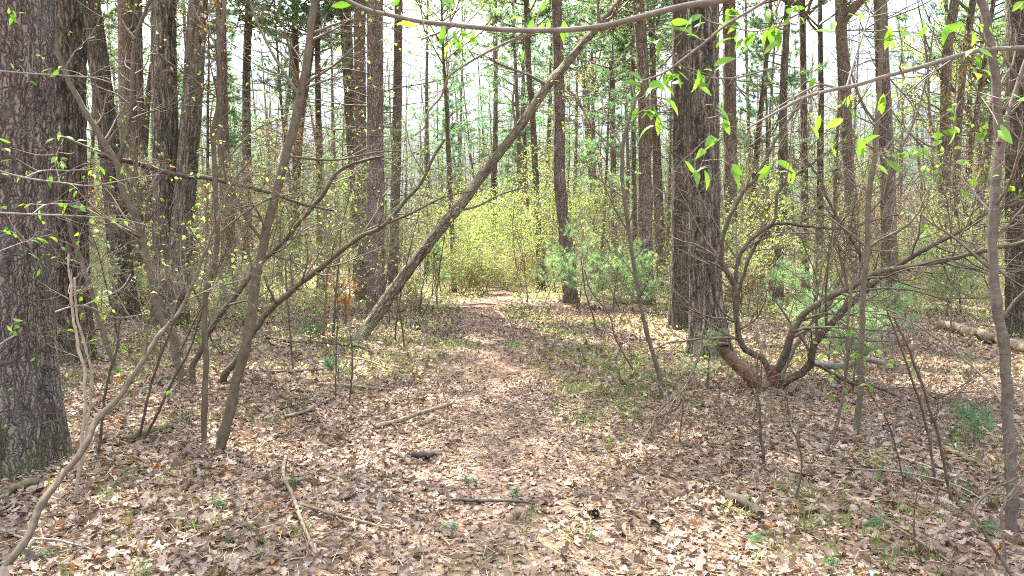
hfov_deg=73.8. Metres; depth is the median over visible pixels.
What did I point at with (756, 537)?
pine sprig
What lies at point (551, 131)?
pine tree
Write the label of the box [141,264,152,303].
brush shrub
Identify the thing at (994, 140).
pine tree
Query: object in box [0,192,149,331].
overhanging branch
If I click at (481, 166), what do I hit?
tree
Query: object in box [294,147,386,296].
budding sapling
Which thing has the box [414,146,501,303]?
bare sapling
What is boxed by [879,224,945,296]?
young pine
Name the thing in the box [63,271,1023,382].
ground cover
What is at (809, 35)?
sky
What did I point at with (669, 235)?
budding sapling
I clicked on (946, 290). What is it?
brush shrub
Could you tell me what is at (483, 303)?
fallen stick
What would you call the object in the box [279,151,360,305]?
budding sapling
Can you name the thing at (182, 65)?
tree
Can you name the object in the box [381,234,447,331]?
bare sapling
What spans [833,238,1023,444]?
dead branch
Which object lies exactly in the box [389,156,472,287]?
budding sapling
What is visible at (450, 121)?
tree
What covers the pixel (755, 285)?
brush shrub
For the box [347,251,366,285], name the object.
bare sapling
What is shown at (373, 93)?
pine tree
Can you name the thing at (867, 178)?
pine tree
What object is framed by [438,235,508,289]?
brush shrub
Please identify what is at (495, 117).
pine tree
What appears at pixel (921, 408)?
thin stem
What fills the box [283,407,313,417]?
fallen stick
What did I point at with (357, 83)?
pine tree
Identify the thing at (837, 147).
tree
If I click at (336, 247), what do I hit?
budding sapling
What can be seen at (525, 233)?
budding sapling
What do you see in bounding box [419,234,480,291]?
brush shrub
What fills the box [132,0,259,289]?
pine tree
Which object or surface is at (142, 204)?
budding sapling
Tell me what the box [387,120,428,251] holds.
tree
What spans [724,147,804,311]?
budding sapling
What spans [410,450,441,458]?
bark chunk
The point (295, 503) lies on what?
fallen stick
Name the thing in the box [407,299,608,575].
path
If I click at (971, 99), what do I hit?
pine tree
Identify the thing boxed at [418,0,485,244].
pine tree
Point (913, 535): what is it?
thin stem
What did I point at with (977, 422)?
young pine
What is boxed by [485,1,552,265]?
pine tree
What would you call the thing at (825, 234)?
budding sapling
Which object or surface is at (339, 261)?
bare sapling
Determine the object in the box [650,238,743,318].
brush shrub
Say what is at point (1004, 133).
overhanging branch
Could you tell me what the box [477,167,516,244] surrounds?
budding sapling
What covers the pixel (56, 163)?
overhanging branch
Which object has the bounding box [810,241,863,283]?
brush shrub
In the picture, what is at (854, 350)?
young pine
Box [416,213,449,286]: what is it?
budding sapling
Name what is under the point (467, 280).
brush shrub
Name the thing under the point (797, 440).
sapling
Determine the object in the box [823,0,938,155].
tree
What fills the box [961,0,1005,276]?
pine tree
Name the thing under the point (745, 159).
tree
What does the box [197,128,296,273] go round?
bare sapling
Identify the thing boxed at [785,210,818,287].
bare sapling
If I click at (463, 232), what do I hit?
budding sapling
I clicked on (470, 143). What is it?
pine tree
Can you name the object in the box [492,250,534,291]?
brush shrub
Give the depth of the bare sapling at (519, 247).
18.26 m
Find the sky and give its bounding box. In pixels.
[86,0,1004,256]
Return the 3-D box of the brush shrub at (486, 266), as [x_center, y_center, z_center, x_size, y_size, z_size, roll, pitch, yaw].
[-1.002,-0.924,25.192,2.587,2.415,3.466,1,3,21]
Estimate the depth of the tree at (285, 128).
31.54 m
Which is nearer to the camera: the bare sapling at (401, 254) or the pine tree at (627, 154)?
the bare sapling at (401, 254)
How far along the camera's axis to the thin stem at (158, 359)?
5.53 m
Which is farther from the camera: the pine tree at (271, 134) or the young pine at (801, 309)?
the pine tree at (271, 134)
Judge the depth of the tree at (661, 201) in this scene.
32.16 m
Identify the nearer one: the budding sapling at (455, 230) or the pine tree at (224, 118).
the pine tree at (224, 118)
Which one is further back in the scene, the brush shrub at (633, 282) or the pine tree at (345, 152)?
the pine tree at (345, 152)
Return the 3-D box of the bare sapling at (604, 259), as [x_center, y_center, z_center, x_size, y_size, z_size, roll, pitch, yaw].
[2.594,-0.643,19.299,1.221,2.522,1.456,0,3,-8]
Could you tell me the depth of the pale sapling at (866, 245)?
5.76 m
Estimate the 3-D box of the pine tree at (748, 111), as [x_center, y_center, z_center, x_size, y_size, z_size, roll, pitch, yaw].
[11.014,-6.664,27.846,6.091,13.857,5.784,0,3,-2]
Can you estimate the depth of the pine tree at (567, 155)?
64.83 m
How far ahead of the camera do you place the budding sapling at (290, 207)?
15.99 m
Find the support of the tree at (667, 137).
on the ground at (338, 501)
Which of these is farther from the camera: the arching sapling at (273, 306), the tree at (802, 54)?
the tree at (802, 54)
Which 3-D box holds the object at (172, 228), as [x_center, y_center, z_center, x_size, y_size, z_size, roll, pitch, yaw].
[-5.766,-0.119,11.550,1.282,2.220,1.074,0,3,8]
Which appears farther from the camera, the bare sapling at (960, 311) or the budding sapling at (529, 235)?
the budding sapling at (529, 235)
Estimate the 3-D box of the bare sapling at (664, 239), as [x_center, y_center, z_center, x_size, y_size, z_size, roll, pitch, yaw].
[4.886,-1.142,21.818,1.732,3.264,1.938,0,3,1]
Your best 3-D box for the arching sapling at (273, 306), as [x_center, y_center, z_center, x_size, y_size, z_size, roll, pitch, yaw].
[-1.823,-0.429,7.540,3.395,3.327,1.290,0,3,8]
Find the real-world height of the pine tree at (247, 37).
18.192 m
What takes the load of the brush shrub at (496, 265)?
on the ground at (338, 501)
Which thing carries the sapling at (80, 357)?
on the ground at (338, 501)
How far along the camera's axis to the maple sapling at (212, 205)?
18.25 m
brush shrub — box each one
[90,238,138,321]
[134,257,198,301]
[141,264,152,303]
[166,255,254,328]
[193,238,295,318]
[202,248,255,296]
[218,232,362,327]
[316,262,341,298]
[336,250,352,277]
[387,273,430,312]
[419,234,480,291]
[431,240,498,294]
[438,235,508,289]
[440,231,519,294]
[451,239,527,293]
[453,263,481,291]
[458,243,504,287]
[480,251,511,286]
[490,239,548,283]
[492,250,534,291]
[495,257,541,294]
[502,264,518,289]
[521,250,549,282]
[523,258,552,288]
[524,251,560,286]
[545,246,594,282]
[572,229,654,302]
[616,259,661,299]
[619,241,667,281]
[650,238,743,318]
[653,264,669,310]
[722,268,750,305]
[723,249,785,306]
[763,255,800,284]
[808,230,928,302]
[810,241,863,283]
[814,260,884,304]
[899,253,954,307]
[900,227,1004,314]
[923,260,975,299]
[939,236,1004,304]
[968,274,1004,312]
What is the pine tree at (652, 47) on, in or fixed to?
on the ground at (338, 501)
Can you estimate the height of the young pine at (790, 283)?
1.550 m
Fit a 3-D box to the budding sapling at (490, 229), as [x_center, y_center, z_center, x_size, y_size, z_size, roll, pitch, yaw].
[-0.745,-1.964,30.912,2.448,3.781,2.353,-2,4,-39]
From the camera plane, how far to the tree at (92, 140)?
22.16 m
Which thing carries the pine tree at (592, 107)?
on the ground at (338, 501)
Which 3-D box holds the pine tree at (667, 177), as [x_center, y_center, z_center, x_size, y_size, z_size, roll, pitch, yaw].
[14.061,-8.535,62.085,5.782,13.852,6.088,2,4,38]
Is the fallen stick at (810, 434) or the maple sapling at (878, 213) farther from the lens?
the maple sapling at (878, 213)
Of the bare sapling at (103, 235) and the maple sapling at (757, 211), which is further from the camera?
the maple sapling at (757, 211)
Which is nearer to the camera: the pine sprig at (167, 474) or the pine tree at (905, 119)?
the pine sprig at (167, 474)
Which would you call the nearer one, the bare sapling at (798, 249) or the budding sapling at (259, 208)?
the budding sapling at (259, 208)
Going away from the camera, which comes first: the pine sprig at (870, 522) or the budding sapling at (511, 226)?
the pine sprig at (870, 522)
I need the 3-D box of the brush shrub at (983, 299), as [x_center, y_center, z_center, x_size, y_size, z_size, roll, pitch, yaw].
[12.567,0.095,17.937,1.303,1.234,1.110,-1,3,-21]
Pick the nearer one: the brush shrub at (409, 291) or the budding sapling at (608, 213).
the brush shrub at (409, 291)
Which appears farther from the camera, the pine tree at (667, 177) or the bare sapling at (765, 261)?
the pine tree at (667, 177)
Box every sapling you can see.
[0,94,316,566]
[54,0,231,381]
[55,167,118,374]
[56,134,173,351]
[87,105,101,204]
[87,146,152,258]
[87,160,146,266]
[88,0,327,443]
[88,193,140,281]
[88,205,131,285]
[92,133,242,343]
[93,103,238,252]
[124,147,226,270]
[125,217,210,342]
[146,152,258,299]
[147,0,452,452]
[157,140,296,352]
[181,76,432,385]
[197,98,356,306]
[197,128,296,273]
[197,148,295,309]
[218,146,307,302]
[219,96,499,383]
[220,219,271,272]
[236,207,312,318]
[237,148,331,299]
[238,211,308,288]
[246,142,301,303]
[252,174,338,314]
[260,148,338,287]
[278,84,422,338]
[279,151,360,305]
[285,193,337,265]
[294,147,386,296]
[301,214,361,326]
[302,176,354,278]
[304,157,350,278]
[309,183,388,305]
[314,218,362,304]
[319,111,454,275]
[323,78,464,284]
[324,163,443,349]
[325,207,366,286]
[337,195,396,274]
[341,202,403,322]
[344,223,397,303]
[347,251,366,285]
[348,189,420,318]
[349,236,396,326]
[367,145,474,340]
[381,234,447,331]
[384,221,432,306]
[386,212,427,272]
[387,232,447,327]
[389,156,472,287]
[393,207,429,301]
[397,156,485,312]
[400,173,461,280]
[401,179,457,293]
[403,212,435,267]
[404,251,436,314]
[407,191,447,243]
[407,226,444,295]
[411,216,462,320]
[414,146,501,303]
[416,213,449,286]
[417,225,464,299]
[418,210,473,261]
[431,174,488,264]
[431,205,475,290]
[435,215,467,247]
[436,187,500,250]
[444,163,503,252]
[444,194,496,291]
[445,177,520,256]
[445,185,490,242]
[458,197,497,253]
[458,203,498,249]
[462,219,501,256]
[464,205,496,242]
[465,187,525,283]
[469,194,514,253]
[469,202,510,284]
[474,146,553,291]
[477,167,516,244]
[477,175,534,286]
[482,209,520,257]
[484,204,544,307]
[488,125,590,246]
[490,150,570,256]
[496,206,535,257]
[497,146,589,262]
[499,190,543,272]
[502,163,551,244]
[507,206,552,273]
[509,214,535,276]
[511,174,584,293]
[518,83,631,253]
[518,136,614,261]
[518,178,580,291]
[531,231,558,300]
[536,200,604,319]
[537,15,694,402]
[544,182,603,264]
[545,194,608,252]
[547,170,611,263]
[550,173,602,275]
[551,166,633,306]
[552,190,609,280]
[570,164,627,281]
[571,191,631,280]
[575,148,636,293]
[577,183,634,259]
[579,225,620,306]
[585,227,627,305]
[586,180,630,252]
[589,242,623,301]
[598,184,637,282]
[603,201,638,293]
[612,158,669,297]
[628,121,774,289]
[638,209,670,282]
[652,212,671,280]
[653,214,671,276]
[653,216,671,273]
[662,100,788,232]
[671,289,822,464]
[719,122,769,236]
[720,168,802,289]
[720,189,773,248]
[720,193,770,299]
[720,206,769,313]
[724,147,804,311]
[737,179,790,296]
[750,226,773,302]
[751,190,824,300]
[764,0,958,434]
[766,133,875,300]
[772,230,895,455]
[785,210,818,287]
[792,318,941,488]
[800,195,864,286]
[804,200,875,271]
[816,145,944,339]
[831,189,903,258]
[838,164,903,282]
[839,198,912,250]
[842,189,922,255]
[873,184,956,297]
[873,228,922,313]
[877,0,1023,536]
[886,113,1004,312]
[886,138,1022,344]
[897,216,930,260]
[901,183,949,257]
[901,191,967,270]
[913,151,989,310]
[915,200,986,308]
[920,219,971,276]
[925,150,988,239]
[946,133,1004,299]
[954,201,1004,292]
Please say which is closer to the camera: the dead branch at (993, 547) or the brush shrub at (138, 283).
the dead branch at (993, 547)
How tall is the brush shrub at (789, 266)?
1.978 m
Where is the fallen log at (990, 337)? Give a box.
[936,320,1023,352]
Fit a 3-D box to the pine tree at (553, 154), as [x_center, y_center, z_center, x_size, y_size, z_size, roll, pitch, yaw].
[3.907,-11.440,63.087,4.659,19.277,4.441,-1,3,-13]
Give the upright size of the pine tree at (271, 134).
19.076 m
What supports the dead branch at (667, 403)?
on the ground at (338, 501)
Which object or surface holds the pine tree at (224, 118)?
on the ground at (338, 501)
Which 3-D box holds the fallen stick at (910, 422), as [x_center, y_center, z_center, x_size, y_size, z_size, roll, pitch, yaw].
[3.902,1.172,6.245,1.584,0.703,0.389,-2,4,-37]
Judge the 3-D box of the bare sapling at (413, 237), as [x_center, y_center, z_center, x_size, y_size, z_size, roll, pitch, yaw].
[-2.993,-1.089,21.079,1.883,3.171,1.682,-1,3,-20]
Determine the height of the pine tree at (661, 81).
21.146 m
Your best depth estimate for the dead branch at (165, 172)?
9.04 m
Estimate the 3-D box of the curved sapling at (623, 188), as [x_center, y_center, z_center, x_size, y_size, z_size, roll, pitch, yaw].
[1.093,-0.837,7.173,1.633,4.163,1.793,0,3,0]
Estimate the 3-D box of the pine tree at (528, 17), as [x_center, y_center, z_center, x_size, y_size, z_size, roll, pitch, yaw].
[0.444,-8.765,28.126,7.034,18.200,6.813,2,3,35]
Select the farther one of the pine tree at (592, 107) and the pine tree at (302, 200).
the pine tree at (302, 200)
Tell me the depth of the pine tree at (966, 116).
53.55 m
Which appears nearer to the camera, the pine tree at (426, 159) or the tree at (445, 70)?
the tree at (445, 70)
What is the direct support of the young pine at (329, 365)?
on the ground at (338, 501)
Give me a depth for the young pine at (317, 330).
11.45 m
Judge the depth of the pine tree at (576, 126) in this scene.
41.89 m
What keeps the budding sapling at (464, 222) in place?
on the ground at (338, 501)
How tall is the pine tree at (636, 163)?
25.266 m
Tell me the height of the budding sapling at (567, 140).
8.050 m
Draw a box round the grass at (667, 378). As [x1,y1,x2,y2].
[39,294,1023,575]
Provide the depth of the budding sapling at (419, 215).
30.53 m
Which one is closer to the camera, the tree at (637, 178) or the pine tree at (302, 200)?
the tree at (637, 178)
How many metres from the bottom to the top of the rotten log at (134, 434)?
0.106 m
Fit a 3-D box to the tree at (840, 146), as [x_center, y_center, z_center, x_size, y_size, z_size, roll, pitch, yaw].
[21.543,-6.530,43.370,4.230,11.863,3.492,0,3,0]
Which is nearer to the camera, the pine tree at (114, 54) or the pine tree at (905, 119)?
the pine tree at (114, 54)
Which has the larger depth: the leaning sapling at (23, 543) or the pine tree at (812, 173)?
the pine tree at (812, 173)
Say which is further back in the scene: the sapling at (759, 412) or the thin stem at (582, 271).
the thin stem at (582, 271)
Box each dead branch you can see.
[97,140,372,244]
[594,274,752,466]
[761,382,1023,509]
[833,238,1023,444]
[902,400,1023,575]
[961,392,1023,575]
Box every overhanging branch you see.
[0,8,148,101]
[0,111,171,196]
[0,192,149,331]
[0,265,154,380]
[331,0,732,157]
[597,0,819,189]
[664,0,1023,219]
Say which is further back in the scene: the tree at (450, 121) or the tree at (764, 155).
the tree at (450, 121)
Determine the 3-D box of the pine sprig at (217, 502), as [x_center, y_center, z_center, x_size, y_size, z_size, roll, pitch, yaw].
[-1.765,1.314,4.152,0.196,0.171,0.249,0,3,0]
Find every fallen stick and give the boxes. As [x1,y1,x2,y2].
[0,529,89,548]
[254,327,378,354]
[274,355,340,372]
[281,455,317,554]
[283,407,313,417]
[302,503,389,529]
[317,371,405,391]
[345,343,422,374]
[357,372,422,402]
[373,403,451,428]
[443,498,534,504]
[469,303,498,305]
[691,476,711,484]
[735,412,866,442]
[866,511,1015,571]
[882,379,978,428]
[894,454,979,486]
[943,445,1004,475]
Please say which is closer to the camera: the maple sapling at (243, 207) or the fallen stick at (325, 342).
the fallen stick at (325, 342)
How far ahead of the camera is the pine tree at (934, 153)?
43.62 m
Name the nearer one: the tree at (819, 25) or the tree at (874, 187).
the tree at (819, 25)
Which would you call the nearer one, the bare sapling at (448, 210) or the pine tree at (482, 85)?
the bare sapling at (448, 210)
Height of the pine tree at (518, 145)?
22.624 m
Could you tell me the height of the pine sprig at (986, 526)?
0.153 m
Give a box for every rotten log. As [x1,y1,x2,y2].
[1,477,39,495]
[123,423,176,441]
[725,492,764,517]
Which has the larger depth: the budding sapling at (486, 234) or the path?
the budding sapling at (486, 234)
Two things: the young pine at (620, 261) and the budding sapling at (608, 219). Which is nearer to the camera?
the young pine at (620, 261)
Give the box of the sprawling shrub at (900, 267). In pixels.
[622,50,1023,411]
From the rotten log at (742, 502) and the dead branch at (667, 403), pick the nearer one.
the rotten log at (742, 502)
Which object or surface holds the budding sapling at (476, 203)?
on the ground at (338, 501)
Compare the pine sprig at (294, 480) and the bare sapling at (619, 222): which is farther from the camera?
the bare sapling at (619, 222)
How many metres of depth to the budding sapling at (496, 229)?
32.11 m
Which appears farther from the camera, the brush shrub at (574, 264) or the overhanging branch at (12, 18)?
the brush shrub at (574, 264)
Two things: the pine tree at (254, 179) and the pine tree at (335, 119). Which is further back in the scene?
the pine tree at (254, 179)
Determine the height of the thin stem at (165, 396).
2.068 m
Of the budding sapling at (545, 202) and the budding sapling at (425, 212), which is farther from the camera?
the budding sapling at (425, 212)
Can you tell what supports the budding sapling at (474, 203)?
on the ground at (338, 501)
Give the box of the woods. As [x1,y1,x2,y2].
[86,0,1004,276]
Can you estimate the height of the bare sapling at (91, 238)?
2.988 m
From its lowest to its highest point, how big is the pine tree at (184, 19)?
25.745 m
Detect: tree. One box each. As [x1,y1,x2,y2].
[0,0,74,479]
[54,0,98,365]
[86,0,141,320]
[86,0,145,269]
[86,0,146,121]
[86,0,209,301]
[86,3,151,239]
[86,28,149,204]
[87,0,143,235]
[87,0,232,305]
[87,86,105,240]
[104,0,212,296]
[106,1,182,168]
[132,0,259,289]
[138,2,217,202]
[142,0,237,109]
[142,0,262,289]
[142,0,318,303]
[146,2,239,273]
[148,0,207,326]
[149,21,203,268]
[177,0,323,293]
[178,51,215,220]
[201,0,366,296]
[204,102,273,259]
[206,2,255,253]
[211,76,268,254]
[233,0,389,290]
[235,0,341,262]
[236,132,262,258]
[237,0,339,285]
[239,0,393,290]
[251,61,291,253]
[251,114,274,268]
[260,0,453,300]
[277,0,484,313]
[278,44,342,255]
[286,127,315,268]
[304,0,427,293]
[307,1,350,276]
[325,107,366,273]
[325,135,351,257]
[333,0,481,298]
[343,92,409,259]
[348,0,641,343]
[353,31,392,260]
[383,0,529,292]
[387,0,458,274]
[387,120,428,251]
[402,86,470,272]
[403,84,445,231]
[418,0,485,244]
[428,0,489,252]
[431,99,476,169]
[444,0,532,256]
[445,38,508,247]
[464,0,595,289]
[468,5,514,241]
[468,132,501,242]
[472,64,513,235]
[473,1,552,243]
[482,0,565,257]
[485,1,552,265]
[496,70,552,252]
[497,151,515,245]
[498,0,647,303]
[505,96,542,243]
[511,4,583,254]
[519,0,670,275]
[527,19,603,246]
[529,63,580,258]
[536,70,580,266]
[538,2,608,266]
[538,98,579,253]
[541,0,738,304]
[542,62,568,242]
[543,0,670,280]
[546,2,639,287]
[562,0,671,253]
[564,0,672,290]
[565,111,589,227]
[566,3,628,277]
[582,0,719,279]
[590,81,622,213]
[596,58,665,258]
[600,125,625,255]
[605,7,662,252]
[609,166,630,253]
[622,3,669,248]
[624,15,671,227]
[632,0,755,174]
[633,0,765,261]
[635,16,721,276]
[648,0,834,302]
[651,17,722,193]
[651,136,671,239]
[662,120,671,261]
[666,0,689,329]
[683,0,734,359]
[719,0,809,217]
[719,0,872,303]
[719,66,759,230]
[720,0,823,292]
[721,103,765,277]
[721,109,755,274]
[737,0,833,285]
[737,18,817,262]
[737,114,776,272]
[739,27,824,268]
[743,0,816,294]
[752,120,777,242]
[756,0,826,292]
[772,0,850,291]
[774,22,837,269]
[784,0,981,310]
[786,124,829,267]
[787,82,839,256]
[788,77,860,218]
[791,0,907,285]
[792,2,892,196]
[808,0,888,201]
[810,44,877,221]
[810,92,873,244]
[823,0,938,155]
[825,104,861,253]
[835,0,871,294]
[855,0,941,254]
[855,133,878,234]
[856,140,880,264]
[857,137,880,252]
[859,0,1004,255]
[862,0,1005,293]
[863,13,937,261]
[864,83,916,250]
[870,3,943,261]
[894,129,922,254]
[895,0,1004,294]
[901,0,999,141]
[901,31,1003,302]
[907,0,1004,248]
[908,162,937,238]
[916,0,959,300]
[917,105,964,256]
[923,0,1002,284]
[935,3,1005,192]
[936,18,978,204]
[949,0,976,297]
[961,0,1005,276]
[961,95,1004,228]
[983,32,1004,250]
[1004,0,1023,338]
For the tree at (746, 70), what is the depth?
42.41 m
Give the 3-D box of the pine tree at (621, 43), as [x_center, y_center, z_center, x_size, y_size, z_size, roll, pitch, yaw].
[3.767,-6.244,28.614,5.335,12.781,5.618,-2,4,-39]
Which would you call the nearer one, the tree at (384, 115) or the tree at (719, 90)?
the tree at (719, 90)
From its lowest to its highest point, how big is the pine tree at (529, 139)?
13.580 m
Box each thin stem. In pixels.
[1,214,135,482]
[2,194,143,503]
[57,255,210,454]
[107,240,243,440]
[142,199,264,442]
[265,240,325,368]
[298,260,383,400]
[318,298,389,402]
[554,234,599,334]
[570,239,637,375]
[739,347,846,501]
[794,267,989,485]
[827,247,999,501]
[875,460,956,565]
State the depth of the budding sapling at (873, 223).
21.40 m
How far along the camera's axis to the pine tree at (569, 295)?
20.09 m
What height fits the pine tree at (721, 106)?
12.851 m
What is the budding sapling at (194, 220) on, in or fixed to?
on the ground at (338, 501)
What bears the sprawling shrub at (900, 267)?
on the ground at (338, 501)
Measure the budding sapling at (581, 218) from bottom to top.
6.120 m
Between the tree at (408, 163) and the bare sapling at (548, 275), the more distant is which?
the tree at (408, 163)
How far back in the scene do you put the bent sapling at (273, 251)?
7.91 m
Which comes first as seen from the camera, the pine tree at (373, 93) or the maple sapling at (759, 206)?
the pine tree at (373, 93)
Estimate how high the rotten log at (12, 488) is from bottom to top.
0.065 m
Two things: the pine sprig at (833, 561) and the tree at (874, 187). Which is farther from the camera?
the tree at (874, 187)
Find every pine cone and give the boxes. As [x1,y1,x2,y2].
[587,509,599,517]
[649,519,660,530]
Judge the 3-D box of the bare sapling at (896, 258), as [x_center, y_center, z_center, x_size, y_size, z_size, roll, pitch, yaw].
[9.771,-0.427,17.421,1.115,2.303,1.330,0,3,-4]
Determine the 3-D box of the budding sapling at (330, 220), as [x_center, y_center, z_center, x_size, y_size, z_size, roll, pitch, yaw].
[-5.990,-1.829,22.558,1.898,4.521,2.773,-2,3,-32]
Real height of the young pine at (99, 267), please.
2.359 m
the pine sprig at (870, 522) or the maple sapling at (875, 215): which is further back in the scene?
the maple sapling at (875, 215)
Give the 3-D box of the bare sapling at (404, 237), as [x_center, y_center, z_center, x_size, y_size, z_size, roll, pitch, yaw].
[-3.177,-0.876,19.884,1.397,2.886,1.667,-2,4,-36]
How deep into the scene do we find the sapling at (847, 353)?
5.20 m
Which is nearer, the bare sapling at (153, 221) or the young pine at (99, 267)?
the bare sapling at (153, 221)
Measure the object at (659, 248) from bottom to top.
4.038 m
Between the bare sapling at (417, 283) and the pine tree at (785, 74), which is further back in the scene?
the pine tree at (785, 74)
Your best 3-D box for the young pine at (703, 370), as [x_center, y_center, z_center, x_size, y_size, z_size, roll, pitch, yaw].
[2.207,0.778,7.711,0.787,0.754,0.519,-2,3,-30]
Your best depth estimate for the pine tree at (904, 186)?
56.45 m
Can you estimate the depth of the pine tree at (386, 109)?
48.96 m
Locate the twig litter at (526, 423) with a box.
[0,315,1023,575]
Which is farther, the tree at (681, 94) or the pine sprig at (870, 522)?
the tree at (681, 94)
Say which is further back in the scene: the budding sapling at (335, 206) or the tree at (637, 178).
the budding sapling at (335, 206)
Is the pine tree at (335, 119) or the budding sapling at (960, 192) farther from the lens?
the pine tree at (335, 119)
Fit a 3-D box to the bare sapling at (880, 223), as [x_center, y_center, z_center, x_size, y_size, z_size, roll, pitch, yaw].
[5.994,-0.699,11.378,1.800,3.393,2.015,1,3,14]
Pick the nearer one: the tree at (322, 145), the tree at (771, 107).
the tree at (771, 107)
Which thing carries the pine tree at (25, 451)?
on the ground at (338, 501)
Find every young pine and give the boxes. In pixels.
[91,237,106,304]
[102,269,146,301]
[293,316,328,345]
[318,354,354,380]
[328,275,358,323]
[414,240,451,295]
[529,220,618,308]
[569,239,669,312]
[611,252,668,301]
[673,326,743,389]
[764,256,843,336]
[773,287,892,360]
[802,296,892,356]
[831,331,884,392]
[852,279,926,342]
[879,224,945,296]
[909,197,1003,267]
[920,238,987,315]
[939,395,1001,444]
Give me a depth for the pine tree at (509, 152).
47.68 m
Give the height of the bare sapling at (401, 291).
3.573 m
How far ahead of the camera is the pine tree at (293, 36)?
28.03 m
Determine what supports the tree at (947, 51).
on the ground at (338, 501)
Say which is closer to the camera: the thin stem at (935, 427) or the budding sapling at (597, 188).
the thin stem at (935, 427)
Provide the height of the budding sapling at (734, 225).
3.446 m
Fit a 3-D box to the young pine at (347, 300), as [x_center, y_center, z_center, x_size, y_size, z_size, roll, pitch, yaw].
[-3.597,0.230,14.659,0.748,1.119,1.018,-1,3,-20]
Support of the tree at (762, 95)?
on the ground at (338, 501)
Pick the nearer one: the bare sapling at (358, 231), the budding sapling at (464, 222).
the bare sapling at (358, 231)
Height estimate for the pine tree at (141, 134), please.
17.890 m
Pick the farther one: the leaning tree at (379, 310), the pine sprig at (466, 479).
the leaning tree at (379, 310)
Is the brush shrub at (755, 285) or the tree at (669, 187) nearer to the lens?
the brush shrub at (755, 285)
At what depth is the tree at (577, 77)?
30.19 m
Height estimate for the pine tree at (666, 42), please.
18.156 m
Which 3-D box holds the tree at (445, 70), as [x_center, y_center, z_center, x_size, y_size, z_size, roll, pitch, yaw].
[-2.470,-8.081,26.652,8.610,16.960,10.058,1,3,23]
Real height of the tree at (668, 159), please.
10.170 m
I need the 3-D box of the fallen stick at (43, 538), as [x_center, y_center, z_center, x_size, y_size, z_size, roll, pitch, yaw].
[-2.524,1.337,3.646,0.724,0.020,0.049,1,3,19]
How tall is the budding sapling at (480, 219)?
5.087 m
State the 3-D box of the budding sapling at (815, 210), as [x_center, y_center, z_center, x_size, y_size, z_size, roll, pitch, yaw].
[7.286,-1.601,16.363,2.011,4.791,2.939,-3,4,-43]
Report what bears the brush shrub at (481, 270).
on the ground at (338, 501)
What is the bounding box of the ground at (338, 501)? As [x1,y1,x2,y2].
[0,257,1023,575]
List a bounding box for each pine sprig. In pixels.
[16,539,59,563]
[160,466,177,480]
[202,491,231,509]
[285,476,303,486]
[437,518,458,534]
[453,466,478,484]
[509,488,520,499]
[737,530,767,549]
[812,551,841,573]
[855,512,890,528]
[898,465,914,479]
[970,514,1007,535]
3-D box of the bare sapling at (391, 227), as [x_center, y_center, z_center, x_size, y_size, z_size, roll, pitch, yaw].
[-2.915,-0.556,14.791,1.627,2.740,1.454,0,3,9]
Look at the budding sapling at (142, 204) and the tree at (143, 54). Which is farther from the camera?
the tree at (143, 54)
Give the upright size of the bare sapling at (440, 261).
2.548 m
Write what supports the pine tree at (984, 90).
on the ground at (338, 501)
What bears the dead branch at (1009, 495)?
on the ground at (338, 501)
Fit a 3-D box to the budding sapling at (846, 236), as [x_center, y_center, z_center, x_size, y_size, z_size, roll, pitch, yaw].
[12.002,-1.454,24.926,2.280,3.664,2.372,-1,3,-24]
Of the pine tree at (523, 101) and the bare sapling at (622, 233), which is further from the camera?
the pine tree at (523, 101)
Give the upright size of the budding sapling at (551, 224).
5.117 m
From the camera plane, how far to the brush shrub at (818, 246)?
19.71 m
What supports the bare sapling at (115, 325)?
on the ground at (338, 501)
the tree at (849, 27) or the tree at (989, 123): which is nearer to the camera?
the tree at (989, 123)
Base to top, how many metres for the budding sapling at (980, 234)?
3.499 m
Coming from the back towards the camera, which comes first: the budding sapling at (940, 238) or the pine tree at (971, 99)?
the pine tree at (971, 99)
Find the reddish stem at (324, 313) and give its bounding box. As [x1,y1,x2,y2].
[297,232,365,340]
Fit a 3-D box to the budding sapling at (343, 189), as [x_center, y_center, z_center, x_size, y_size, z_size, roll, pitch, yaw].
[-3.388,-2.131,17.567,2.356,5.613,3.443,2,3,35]
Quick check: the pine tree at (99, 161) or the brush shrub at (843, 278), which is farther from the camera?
the pine tree at (99, 161)
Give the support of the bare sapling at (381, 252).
on the ground at (338, 501)
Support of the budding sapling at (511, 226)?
on the ground at (338, 501)
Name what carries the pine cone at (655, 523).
on the ground at (338, 501)
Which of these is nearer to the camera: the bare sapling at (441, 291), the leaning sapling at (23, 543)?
the leaning sapling at (23, 543)
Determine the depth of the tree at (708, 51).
9.88 m
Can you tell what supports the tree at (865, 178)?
on the ground at (338, 501)
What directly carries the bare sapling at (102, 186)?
on the ground at (338, 501)
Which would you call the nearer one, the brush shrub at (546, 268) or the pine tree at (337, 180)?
the brush shrub at (546, 268)
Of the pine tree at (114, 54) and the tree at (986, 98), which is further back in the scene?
the tree at (986, 98)
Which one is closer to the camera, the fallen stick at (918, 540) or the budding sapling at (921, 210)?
the fallen stick at (918, 540)
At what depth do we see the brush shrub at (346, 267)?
37.58 m
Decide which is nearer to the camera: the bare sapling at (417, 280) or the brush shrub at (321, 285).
the bare sapling at (417, 280)
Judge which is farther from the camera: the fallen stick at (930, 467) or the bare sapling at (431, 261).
the bare sapling at (431, 261)
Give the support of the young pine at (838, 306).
on the ground at (338, 501)

